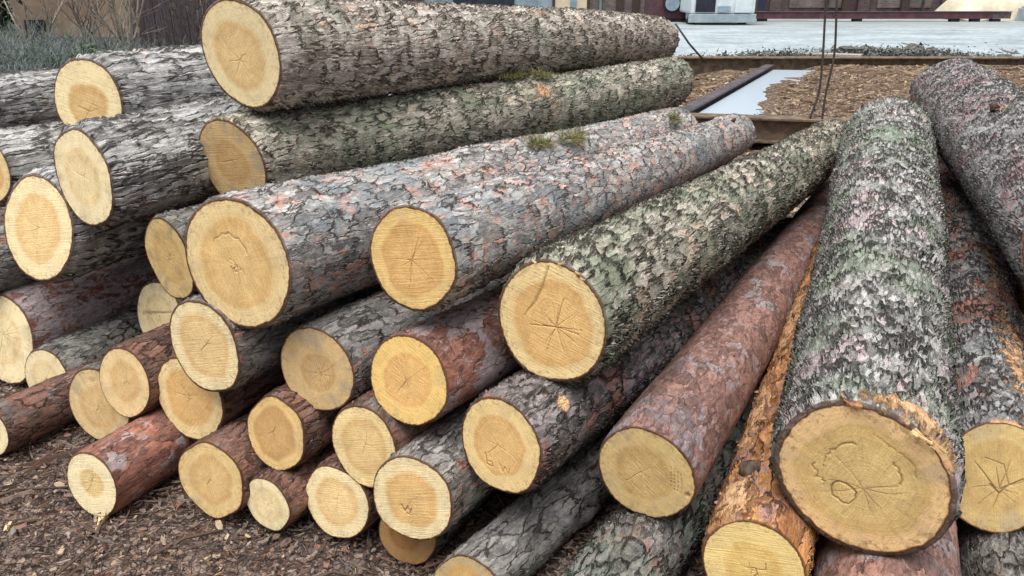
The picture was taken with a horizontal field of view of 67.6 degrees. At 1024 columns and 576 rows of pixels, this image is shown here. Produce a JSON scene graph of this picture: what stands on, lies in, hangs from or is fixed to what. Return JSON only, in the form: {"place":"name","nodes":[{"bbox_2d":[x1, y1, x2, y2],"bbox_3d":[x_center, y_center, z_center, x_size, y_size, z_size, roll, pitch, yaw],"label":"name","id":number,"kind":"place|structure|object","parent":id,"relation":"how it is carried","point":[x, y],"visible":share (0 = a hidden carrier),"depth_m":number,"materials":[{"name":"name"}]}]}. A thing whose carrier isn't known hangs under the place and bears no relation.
{"place":"outdoors","nodes":[
{"label":"outdoors","id":0,"kind":"place"},
{"bbox_2d":[0,0,1023,575],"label":"ground","id":1,"kind":"structure","parent":0,"point":[186,554],"depth_m":2.30,"materials":[{"name":"brown soil"}]},
{"bbox_2d":[0,0,26,42],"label":"evergreen bush","id":2,"kind":"object","parent":1,"relation":"on","point":[3,18],"visible":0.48,"depth_m":17.39,"materials":[{"name":"green plant"}]},
{"bbox_2d":[0,42,62,73],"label":"undergrowth","id":3,"kind":"object","parent":1,"relation":"on","point":[3,71],"visible":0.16,"depth_m":11.34,"materials":[{"name":"green plant"}]},
{"bbox_2d":[0,0,67,46],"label":"bare shrub","id":4,"kind":"object","parent":1,"relation":"on","point":[45,12],"visible":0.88,"depth_m":15.07,"materials":[{"name":"brown plant"}]},
{"bbox_2d":[0,486,67,495],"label":"stick","id":5,"kind":"object","parent":1,"relation":"on","point":[32,488],"visible":1,"depth_m":2.48,"materials":[{"name":"brown wood"}]},
{"bbox_2d":[0,9,72,70],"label":"undergrowth","id":6,"kind":"object","parent":1,"relation":"on","point":[8,45],"visible":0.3,"depth_m":13.15,"materials":[{"name":"green plant"}]},
{"bbox_2d":[0,5,99,57],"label":"undergrowth","id":7,"kind":"object","parent":1,"relation":"on","point":[27,33],"visible":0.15,"depth_m":14.84,"materials":[{"name":"green plant"}]},
{"bbox_2d":[0,356,102,454],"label":"pine log","id":8,"kind":"object","parent":1,"relation":"on","point":[34,412],"visible":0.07,"depth_m":2.71,"materials":[{"name":"brown wood"}]},
{"bbox_2d":[137,277,184,332],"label":"pine log","id":9,"kind":"object","parent":8,"relation":"on","point":[157,303],"visible":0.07,"depth_m":3.08,"materials":[{"name":"beige wood"}]},
{"bbox_2d":[0,26,120,71],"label":"undergrowth","id":10,"kind":"object","parent":1,"relation":"on","point":[45,58],"visible":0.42,"depth_m":12.50,"materials":[{"name":"green plant"}]},
{"bbox_2d":[10,0,134,46],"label":"plaster house","id":11,"kind":"structure","parent":1,"relation":"on","point":[34,8],"depth_m":18.86,"materials":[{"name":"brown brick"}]},
{"bbox_2d":[4,6,144,62],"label":"undergrowth","id":12,"kind":"object","parent":1,"relation":"on","point":[99,44],"visible":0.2,"depth_m":14.39,"materials":[{"name":"green plant"}]},
{"bbox_2d":[0,254,155,384],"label":"pine log","id":13,"kind":"object","parent":1,"relation":"on","point":[35,315],"visible":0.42,"depth_m":3.14,"materials":[{"name":"brown wood"}]},
{"bbox_2d":[0,225,35,291],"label":"pine log","id":14,"kind":"object","parent":13,"relation":"on","point":[12,274],"visible":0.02,"depth_m":3.05,"materials":[{"name":"grey wood"}]},
{"bbox_2d":[4,162,218,283],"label":"pine log","id":15,"kind":"object","parent":13,"relation":"on","point":[50,236],"visible":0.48,"depth_m":2.89,"materials":[{"name":"beige wood"}]},
{"bbox_2d":[0,121,64,204],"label":"pine log","id":16,"kind":"object","parent":15,"relation":"on","point":[24,150],"visible":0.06,"depth_m":3.12,"materials":[{"name":"grey wood"}]},
{"bbox_2d":[0,68,60,128],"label":"pine log","id":17,"kind":"object","parent":16,"relation":"on","point":[26,98],"visible":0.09,"depth_m":4.39,"materials":[{"name":"grey wood"}]},
{"bbox_2d":[54,44,226,124],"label":"pine log","id":18,"kind":"object","parent":16,"relation":"on","point":[106,83],"visible":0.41,"depth_m":3.23,"materials":[{"name":"grey wood"}]},
{"bbox_2d":[53,73,561,230],"bbox_3d":[-0.575,-1.059,4.343,0.350,0.354,4.058,11,25,26],"label":"pine log","id":19,"kind":"object","parent":15,"relation":"on","point":[151,162],"visible":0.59,"depth_m":2.74,"materials":[{"name":"grey wood"}]},
{"bbox_2d":[62,0,101,43],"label":"bare shrub","id":20,"kind":"object","parent":1,"relation":"on","point":[75,14],"visible":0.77,"depth_m":15.70,"materials":[{"name":"brown plant"}]},
{"bbox_2d":[25,307,142,386],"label":"pine log","id":21,"kind":"object","parent":1,"relation":"on","point":[61,354],"visible":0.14,"depth_m":3.01,"materials":[{"name":"grey wood"}]},
{"bbox_2d":[57,514,111,574],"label":"stick","id":22,"kind":"object","parent":1,"relation":"on","point":[103,521],"visible":0.8,"depth_m":2.23,"materials":[{"name":"brown wood"}]},
{"bbox_2d":[47,0,124,45],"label":"bare shrub","id":23,"kind":"object","parent":1,"relation":"on","point":[90,24],"visible":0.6,"depth_m":16.34,"materials":[{"name":"brown plant"}]},
{"bbox_2d":[72,44,105,55],"bbox_3d":[-7.639,-4.079,13.814,0.695,0.686,0.718,0,22,0],"label":"leafy weed","id":24,"kind":"object","parent":1,"relation":"on","point":[91,47],"visible":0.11,"depth_m":13.66,"materials":[{"name":"green plant"}]},
{"bbox_2d":[74,0,149,47],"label":"bare shrub","id":25,"kind":"object","parent":1,"relation":"on","point":[101,21],"visible":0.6,"depth_m":15.63,"materials":[{"name":"brown plant"}]},
{"bbox_2d":[68,356,158,439],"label":"pine log","id":26,"kind":"object","parent":1,"relation":"on","point":[97,416],"visible":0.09,"depth_m":2.66,"materials":[{"name":"beige wood"}]},
{"bbox_2d":[90,0,166,49],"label":"bare shrub","id":27,"kind":"object","parent":1,"relation":"on","point":[137,34],"visible":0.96,"depth_m":15.47,"materials":[{"name":"brown plant"}]},
{"bbox_2d":[71,30,193,54],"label":"undergrowth","id":28,"kind":"object","parent":1,"relation":"on","point":[142,45],"visible":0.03,"depth_m":13.61,"materials":[{"name":"green plant"}]},
{"bbox_2d":[67,404,222,529],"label":"pine log","id":29,"kind":"object","parent":1,"relation":"on","point":[137,458],"visible":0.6,"depth_m":2.38,"materials":[{"name":"red wood"}]},
{"bbox_2d":[99,322,173,417],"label":"pine log","id":30,"kind":"object","parent":29,"relation":"on","point":[126,383],"visible":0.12,"depth_m":2.51,"materials":[{"name":"beige wood"}]},
{"bbox_2d":[158,348,285,440],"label":"pine log","id":31,"kind":"object","parent":29,"relation":"on","point":[191,410],"visible":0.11,"depth_m":2.46,"materials":[{"name":"beige wood"}]},
{"bbox_2d":[169,284,382,391],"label":"pine log","id":32,"kind":"object","parent":31,"relation":"on","point":[207,340],"visible":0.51,"depth_m":2.27,"materials":[{"name":"beige wood"}]},
{"bbox_2d":[144,204,200,298],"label":"pine log","id":33,"kind":"object","parent":32,"relation":"on","point":[164,239],"visible":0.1,"depth_m":2.29,"materials":[{"name":"beige wood"}]},
{"bbox_2d":[199,56,694,193],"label":"pine log","id":34,"kind":"object","parent":33,"relation":"on","point":[248,149],"visible":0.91,"depth_m":3.39,"materials":[{"name":"grey wood"}]},
{"bbox_2d":[200,0,679,113],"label":"pine log","id":35,"kind":"object","parent":34,"relation":"on","point":[263,56],"visible":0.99,"depth_m":3.19,"materials":[{"name":"grey wood"}]},
{"bbox_2d":[495,67,528,79],"bbox_3d":[0.013,-1.126,3.989,0.140,0.068,0.314,14,26,31],"label":"pine sprig","id":36,"kind":"object","parent":34,"relation":"on","point":[514,75],"visible":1,"depth_m":3.98,"materials":[{"name":"green plant"}]},
{"bbox_2d":[526,67,557,79],"bbox_3d":[0.171,-1.157,4.112,0.127,0.077,0.237,20,30,41],"label":"pine sprig","id":37,"kind":"object","parent":34,"relation":"on","point":[546,74],"visible":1,"depth_m":4.10,"materials":[{"name":"green plant"}]},
{"bbox_2d":[127,0,216,47],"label":"board shed","id":38,"kind":"structure","parent":1,"relation":"on","point":[154,17],"depth_m":18.55,"materials":[{"name":"wood"}]},
{"bbox_2d":[134,0,211,45],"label":"bare shrub","id":39,"kind":"object","parent":1,"relation":"on","point":[179,17],"visible":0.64,"depth_m":15.88,"materials":[{"name":"brown plant"}]},
{"bbox_2d":[155,0,214,44],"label":"bare shrub","id":40,"kind":"object","parent":1,"relation":"on","point":[170,25],"visible":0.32,"depth_m":16.10,"materials":[{"name":"brown plant"}]},
{"bbox_2d":[152,529,219,556],"bbox_3d":[-0.964,0.747,2.260,0.190,0.021,0.024,-13,26,-30],"label":"stick","id":41,"kind":"object","parent":1,"relation":"on","point":[185,538],"visible":1,"depth_m":2.26,"materials":[{"name":"brown wood"}]},
{"bbox_2d":[177,0,214,43],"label":"bare shrub","id":42,"kind":"object","parent":1,"relation":"on","point":[202,10],"visible":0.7,"depth_m":15.63,"materials":[{"name":"brown plant"}]},
{"bbox_2d":[178,411,267,518],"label":"pine log","id":43,"kind":"object","parent":1,"relation":"on","point":[220,468],"visible":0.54,"depth_m":2.31,"materials":[{"name":"beige wood"}]},
{"bbox_2d":[247,443,334,530],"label":"pine log","id":44,"kind":"object","parent":1,"relation":"on","point":[278,500],"visible":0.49,"depth_m":2.26,"materials":[{"name":"beige wood"}]},
{"bbox_2d":[247,363,350,470],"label":"pine log","id":45,"kind":"object","parent":44,"relation":"on","point":[287,428],"visible":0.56,"depth_m":2.25,"materials":[{"name":"beige wood"}]},
{"bbox_2d":[280,160,732,410],"bbox_3d":[0.436,-0.348,3.780,0.267,0.340,3.944,13,25,28],"label":"pine log","id":46,"kind":"object","parent":45,"relation":"on","point":[318,356],"visible":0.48,"depth_m":2.23,"materials":[{"name":"beige wood"}]},
{"bbox_2d":[185,107,697,329],"bbox_3d":[0.175,-0.558,3.579,0.388,0.557,3.655,13,25,29],"label":"pine log","id":47,"kind":"object","parent":46,"relation":"on","point":[260,257],"visible":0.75,"depth_m":2.19,"materials":[{"name":"grey wood"}]},
{"bbox_2d":[515,130,560,150],"bbox_3d":[0.129,-0.642,3.283,0.118,0.101,0.297,12,25,27],"label":"pine sprig","id":48,"kind":"object","parent":47,"relation":"on","point":[539,140],"visible":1,"depth_m":3.26,"materials":[{"name":"green plant"}]},
{"bbox_2d":[551,119,591,145],"bbox_3d":[0.296,-0.705,3.514,0.134,0.119,0.354,13,25,29],"label":"pine sprig","id":49,"kind":"object","parent":47,"relation":"on","point":[577,136],"visible":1,"depth_m":3.50,"materials":[{"name":"green plant"}]},
{"bbox_2d":[667,110,684,125],"bbox_3d":[0.976,-1.020,4.574,0.104,0.124,0.241,11,25,26],"label":"pine sprig","id":50,"kind":"object","parent":47,"relation":"on","point":[677,118],"visible":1,"depth_m":4.57,"materials":[{"name":"green plant"}]},
{"bbox_2d":[369,113,756,312],"bbox_3d":[0.623,-0.558,3.550,0.289,0.552,3.732,11,25,26],"label":"pine log","id":51,"kind":"object","parent":46,"relation":"on","point":[443,249],"visible":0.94,"depth_m":2.25,"materials":[{"name":"grey wood"}]},
{"bbox_2d":[318,570,357,575],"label":"stick","id":52,"kind":"object","parent":1,"relation":"on","point":[335,572],"visible":1,"depth_m":2.12,"materials":[{"name":"brown wood"}]},
{"bbox_2d":[306,435,391,537],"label":"pine log","id":53,"kind":"object","parent":1,"relation":"on","point":[341,504],"visible":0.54,"depth_m":2.22,"materials":[{"name":"beige wood"}]},
{"bbox_2d":[332,389,444,487],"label":"pine log","id":54,"kind":"object","parent":53,"relation":"on","point":[365,427],"visible":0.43,"depth_m":2.13,"materials":[{"name":"beige wood"}]},
{"bbox_2d":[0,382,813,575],"bbox_3d":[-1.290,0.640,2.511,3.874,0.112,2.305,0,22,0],"label":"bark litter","id":55,"kind":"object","parent":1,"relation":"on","point":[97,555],"visible":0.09,"depth_m":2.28,"materials":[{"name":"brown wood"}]},
{"bbox_2d":[379,476,498,564],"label":"pine log","id":56,"kind":"object","parent":1,"relation":"on","point":[402,548],"visible":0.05,"depth_m":2.18,"materials":[{"name":"beige wood"}]},
{"bbox_2d":[373,367,522,539],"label":"pine log","id":57,"kind":"object","parent":56,"relation":"on","point":[416,496],"visible":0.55,"depth_m":2.03,"materials":[{"name":"beige wood"}]},
{"bbox_2d":[371,281,520,425],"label":"pine log","id":58,"kind":"object","parent":57,"relation":"on","point":[441,364],"visible":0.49,"depth_m":2.07,"materials":[{"name":"brown wood"}]},
{"bbox_2d":[433,415,622,575],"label":"pine log","id":59,"kind":"object","parent":1,"relation":"on","point":[527,534],"visible":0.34,"depth_m":2.11,"materials":[{"name":"grey wood"}]},
{"bbox_2d":[462,217,791,493],"bbox_3d":[0.824,0.043,3.268,0.270,0.575,3.244,13,25,29],"label":"pine log","id":60,"kind":"object","parent":59,"relation":"on","point":[524,431],"visible":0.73,"depth_m":2.02,"materials":[{"name":"wood"}]},
{"bbox_2d":[498,119,844,384],"bbox_3d":[1.032,-0.419,3.352,0.325,0.415,3.484,14,26,30],"label":"pine log","id":61,"kind":"object","parent":60,"relation":"on","point":[583,305],"visible":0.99,"depth_m":2.16,"materials":[{"name":"grey wood"}]},
{"bbox_2d":[598,179,829,517],"bbox_3d":[1.290,-0.107,3.559,0.268,0.361,3.883,12,25,27],"label":"pine log","id":62,"kind":"object","parent":59,"relation":"on","point":[690,403],"visible":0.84,"depth_m":2.19,"materials":[{"name":"brown wood"}]},
{"bbox_2d":[560,361,770,575],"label":"pine log","id":63,"kind":"object","parent":1,"relation":"on","point":[623,540],"visible":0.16,"depth_m":1.98,"materials":[{"name":"grey wood"}]},
{"bbox_2d":[385,0,946,13],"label":"workshop building","id":64,"kind":"structure","parent":1,"relation":"on","point":[631,6],"depth_m":33.80,"materials":[{"name":"brown paint"}]},
{"bbox_2d":[453,0,513,5],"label":"window","id":65,"kind":"structure","parent":64,"relation":"in","point":[502,2],"depth_m":33.67,"materials":[{"name":"glass"}]},
{"bbox_2d":[555,0,586,8],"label":"door","id":66,"kind":"structure","parent":64,"relation":"in","point":[577,4],"depth_m":33.66,"materials":[{"name":"beige glass"}]},
{"bbox_2d":[692,113,849,143],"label":"steel beam","id":67,"kind":"structure","parent":1,"relation":"on","point":[771,129],"depth_m":7.44,"materials":[{"name":"brown metal"}]},
{"bbox_2d":[809,0,826,118],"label":"cable","id":68,"kind":"object","parent":67,"relation":"attached to","point":[822,58],"visible":1,"depth_m":7.13,"materials":[{"name":"metal"}]},
{"bbox_2d":[821,0,837,118],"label":"cable","id":69,"kind":"object","parent":67,"relation":"attached to","point":[833,59],"visible":0.98,"depth_m":7.10,"materials":[{"name":"metal"}]},
{"bbox_2d":[577,64,1023,117],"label":"wood chip bed","id":70,"kind":"object","parent":1,"relation":"on","point":[772,91],"visible":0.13,"depth_m":9.65,"materials":[{"name":"brown wood"}]},
{"bbox_2d":[675,23,706,63],"bbox_3d":[2.774,-3.788,11.846,0.582,0.612,0.036,-4,22,-10],"label":"rod","id":71,"kind":"object","parent":70,"relation":"on","point":[690,45],"visible":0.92,"depth_m":11.84,"materials":[{"name":"metal"}]},
{"bbox_2d":[682,64,773,112],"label":"steel beam","id":72,"kind":"structure","parent":70,"relation":"on","point":[708,100],"depth_m":9.38,"materials":[{"name":"brown metal"}]},
{"bbox_2d":[699,70,812,114],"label":"puddle","id":73,"kind":"object","parent":70,"relation":"on","point":[746,99],"visible":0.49,"depth_m":9.24,"materials":[{"name":"grey liquid"}]},
{"bbox_2d":[588,19,1023,69],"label":"yard","id":74,"kind":"structure","parent":1,"relation":"on","point":[797,34],"depth_m":22.50,"materials":[{"name":"grey concrete"}]},
{"bbox_2d":[644,0,685,21],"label":"maroon machine","id":75,"kind":"object","parent":74,"relation":"on","point":[669,10],"visible":0.83,"depth_m":29.28,"materials":[{"name":"paint"}]},
{"bbox_2d":[679,0,766,23],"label":"white truck","id":76,"kind":"object","parent":74,"relation":"on","point":[721,11],"visible":0.8,"depth_m":27.33,"materials":[{"name":"paint"}]},
{"bbox_2d":[761,50,775,55],"bbox_3d":[5.345,-4.856,15.887,0.353,0.153,0.263,17,27,36],"label":"rubble lump","id":77,"kind":"object","parent":74,"relation":"on","point":[768,51],"visible":0.33,"depth_m":15.83,"materials":[{"name":"stone"}]},
{"bbox_2d":[838,46,862,53],"bbox_3d":[7.153,-5.043,16.369,0.534,0.280,0.496,-6,23,-14],"label":"rubble lump","id":78,"kind":"object","parent":74,"relation":"on","point":[845,49],"visible":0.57,"depth_m":16.14,"materials":[{"name":"stone"}]},
{"bbox_2d":[860,45,880,51],"bbox_3d":[7.724,-5.142,16.530,0.475,0.218,0.454,20,30,41],"label":"rubble lump","id":79,"kind":"object","parent":74,"relation":"on","point":[864,46],"visible":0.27,"depth_m":16.44,"materials":[{"name":"stone"}]},
{"bbox_2d":[753,11,1012,21],"bbox_3d":[14.350,-10.570,29.838,10.100,0.445,0.330,0,22,0],"label":"maroon girder","id":80,"kind":"object","parent":74,"relation":"on","point":[950,16],"visible":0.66,"depth_m":29.70,"materials":[{"name":"metal"}]},
{"bbox_2d":[890,47,900,55],"bbox_3d":[8.104,-5.005,16.228,0.275,0.201,0.369,-8,23,-18],"label":"rubble lump","id":81,"kind":"object","parent":74,"relation":"on","point":[896,49],"visible":0.32,"depth_m":16.13,"materials":[{"name":"stone"}]},
{"bbox_2d":[903,43,924,50],"bbox_3d":[8.758,-5.184,16.671,0.426,0.293,0.636,3,22,7],"label":"rubble lump","id":82,"kind":"object","parent":74,"relation":"on","point":[913,45],"visible":0.34,"depth_m":16.49,"materials":[{"name":"stone"}]},
{"bbox_2d":[1016,6,1023,20],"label":"concrete block","id":83,"kind":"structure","parent":74,"relation":"on","point":[1020,15],"depth_m":30.21,"materials":[{"name":"white concrete"}]},
{"bbox_3d":[6.400,-4.739,15.719,1.300,0.040,0.260,7,23,16],"label":"plank","id":84,"kind":"object","parent":74,"relation":"on","visible":0},
{"bbox_2d":[792,52,860,55],"bbox_3d":[6.550,-4.874,15.934,1.350,0.040,0.260,9,24,20],"label":"plank","id":85,"kind":"object","parent":84,"relation":"on","point":[838,54],"visible":0.65,"depth_m":15.82,"materials":[{"name":"beige wood"}]},
{"bbox_2d":[672,56,1023,74],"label":"steel beam","id":86,"kind":"structure","parent":1,"relation":"on","point":[697,65],"depth_m":12.22,"materials":[{"name":"brown metal"}]},
{"bbox_2d":[672,42,1023,55],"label":"rubble bits","id":87,"kind":"object","parent":1,"relation":"on","point":[887,51],"visible":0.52,"depth_m":16.01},
{"bbox_2d":[813,520,961,575],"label":"pine log","id":88,"kind":"object","parent":1,"relation":"on","point":[940,557],"visible":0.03,"depth_m":1.77,"materials":[{"name":"brown wood"}]},
{"bbox_2d":[700,224,822,575],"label":"pine log","id":89,"kind":"object","parent":88,"relation":"on","point":[757,525],"visible":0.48,"depth_m":1.86,"materials":[{"name":"brown wood"}]},
{"bbox_2d":[768,97,965,555],"bbox_3d":[1.369,-0.179,2.843,0.417,0.668,2.903,10,24,23],"label":"pine log","id":90,"kind":"object","parent":88,"relation":"on","point":[867,449],"visible":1,"depth_m":1.85,"materials":[{"name":"grey wood"}]},
{"bbox_2d":[956,518,1023,575],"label":"pine log","id":91,"kind":"object","parent":1,"relation":"on","point":[982,553],"visible":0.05,"depth_m":1.92,"materials":[{"name":"grey wood"}]},
{"bbox_2d":[937,155,1023,532],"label":"pine log","id":92,"kind":"object","parent":91,"relation":"on","point":[988,332],"visible":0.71,"depth_m":2.20,"materials":[{"name":"wood"}]},
{"bbox_2d":[909,57,1023,289],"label":"pine log","id":93,"kind":"object","parent":92,"relation":"on","point":[975,110],"visible":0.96,"depth_m":3.11,"materials":[{"name":"grey wood"}]},
{"bbox_2d":[1006,262,1023,313],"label":"pine log","id":94,"kind":"object","parent":91,"relation":"on","point":[1020,291],"depth_m":2.93,"materials":[{"name":"black wood"}]},
{"bbox_2d":[935,0,1023,19],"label":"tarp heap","id":95,"kind":"object","parent":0,"point":[982,5],"visible":0.65,"depth_m":30.58,"materials":[{"name":"beige fabric"}]}
]}

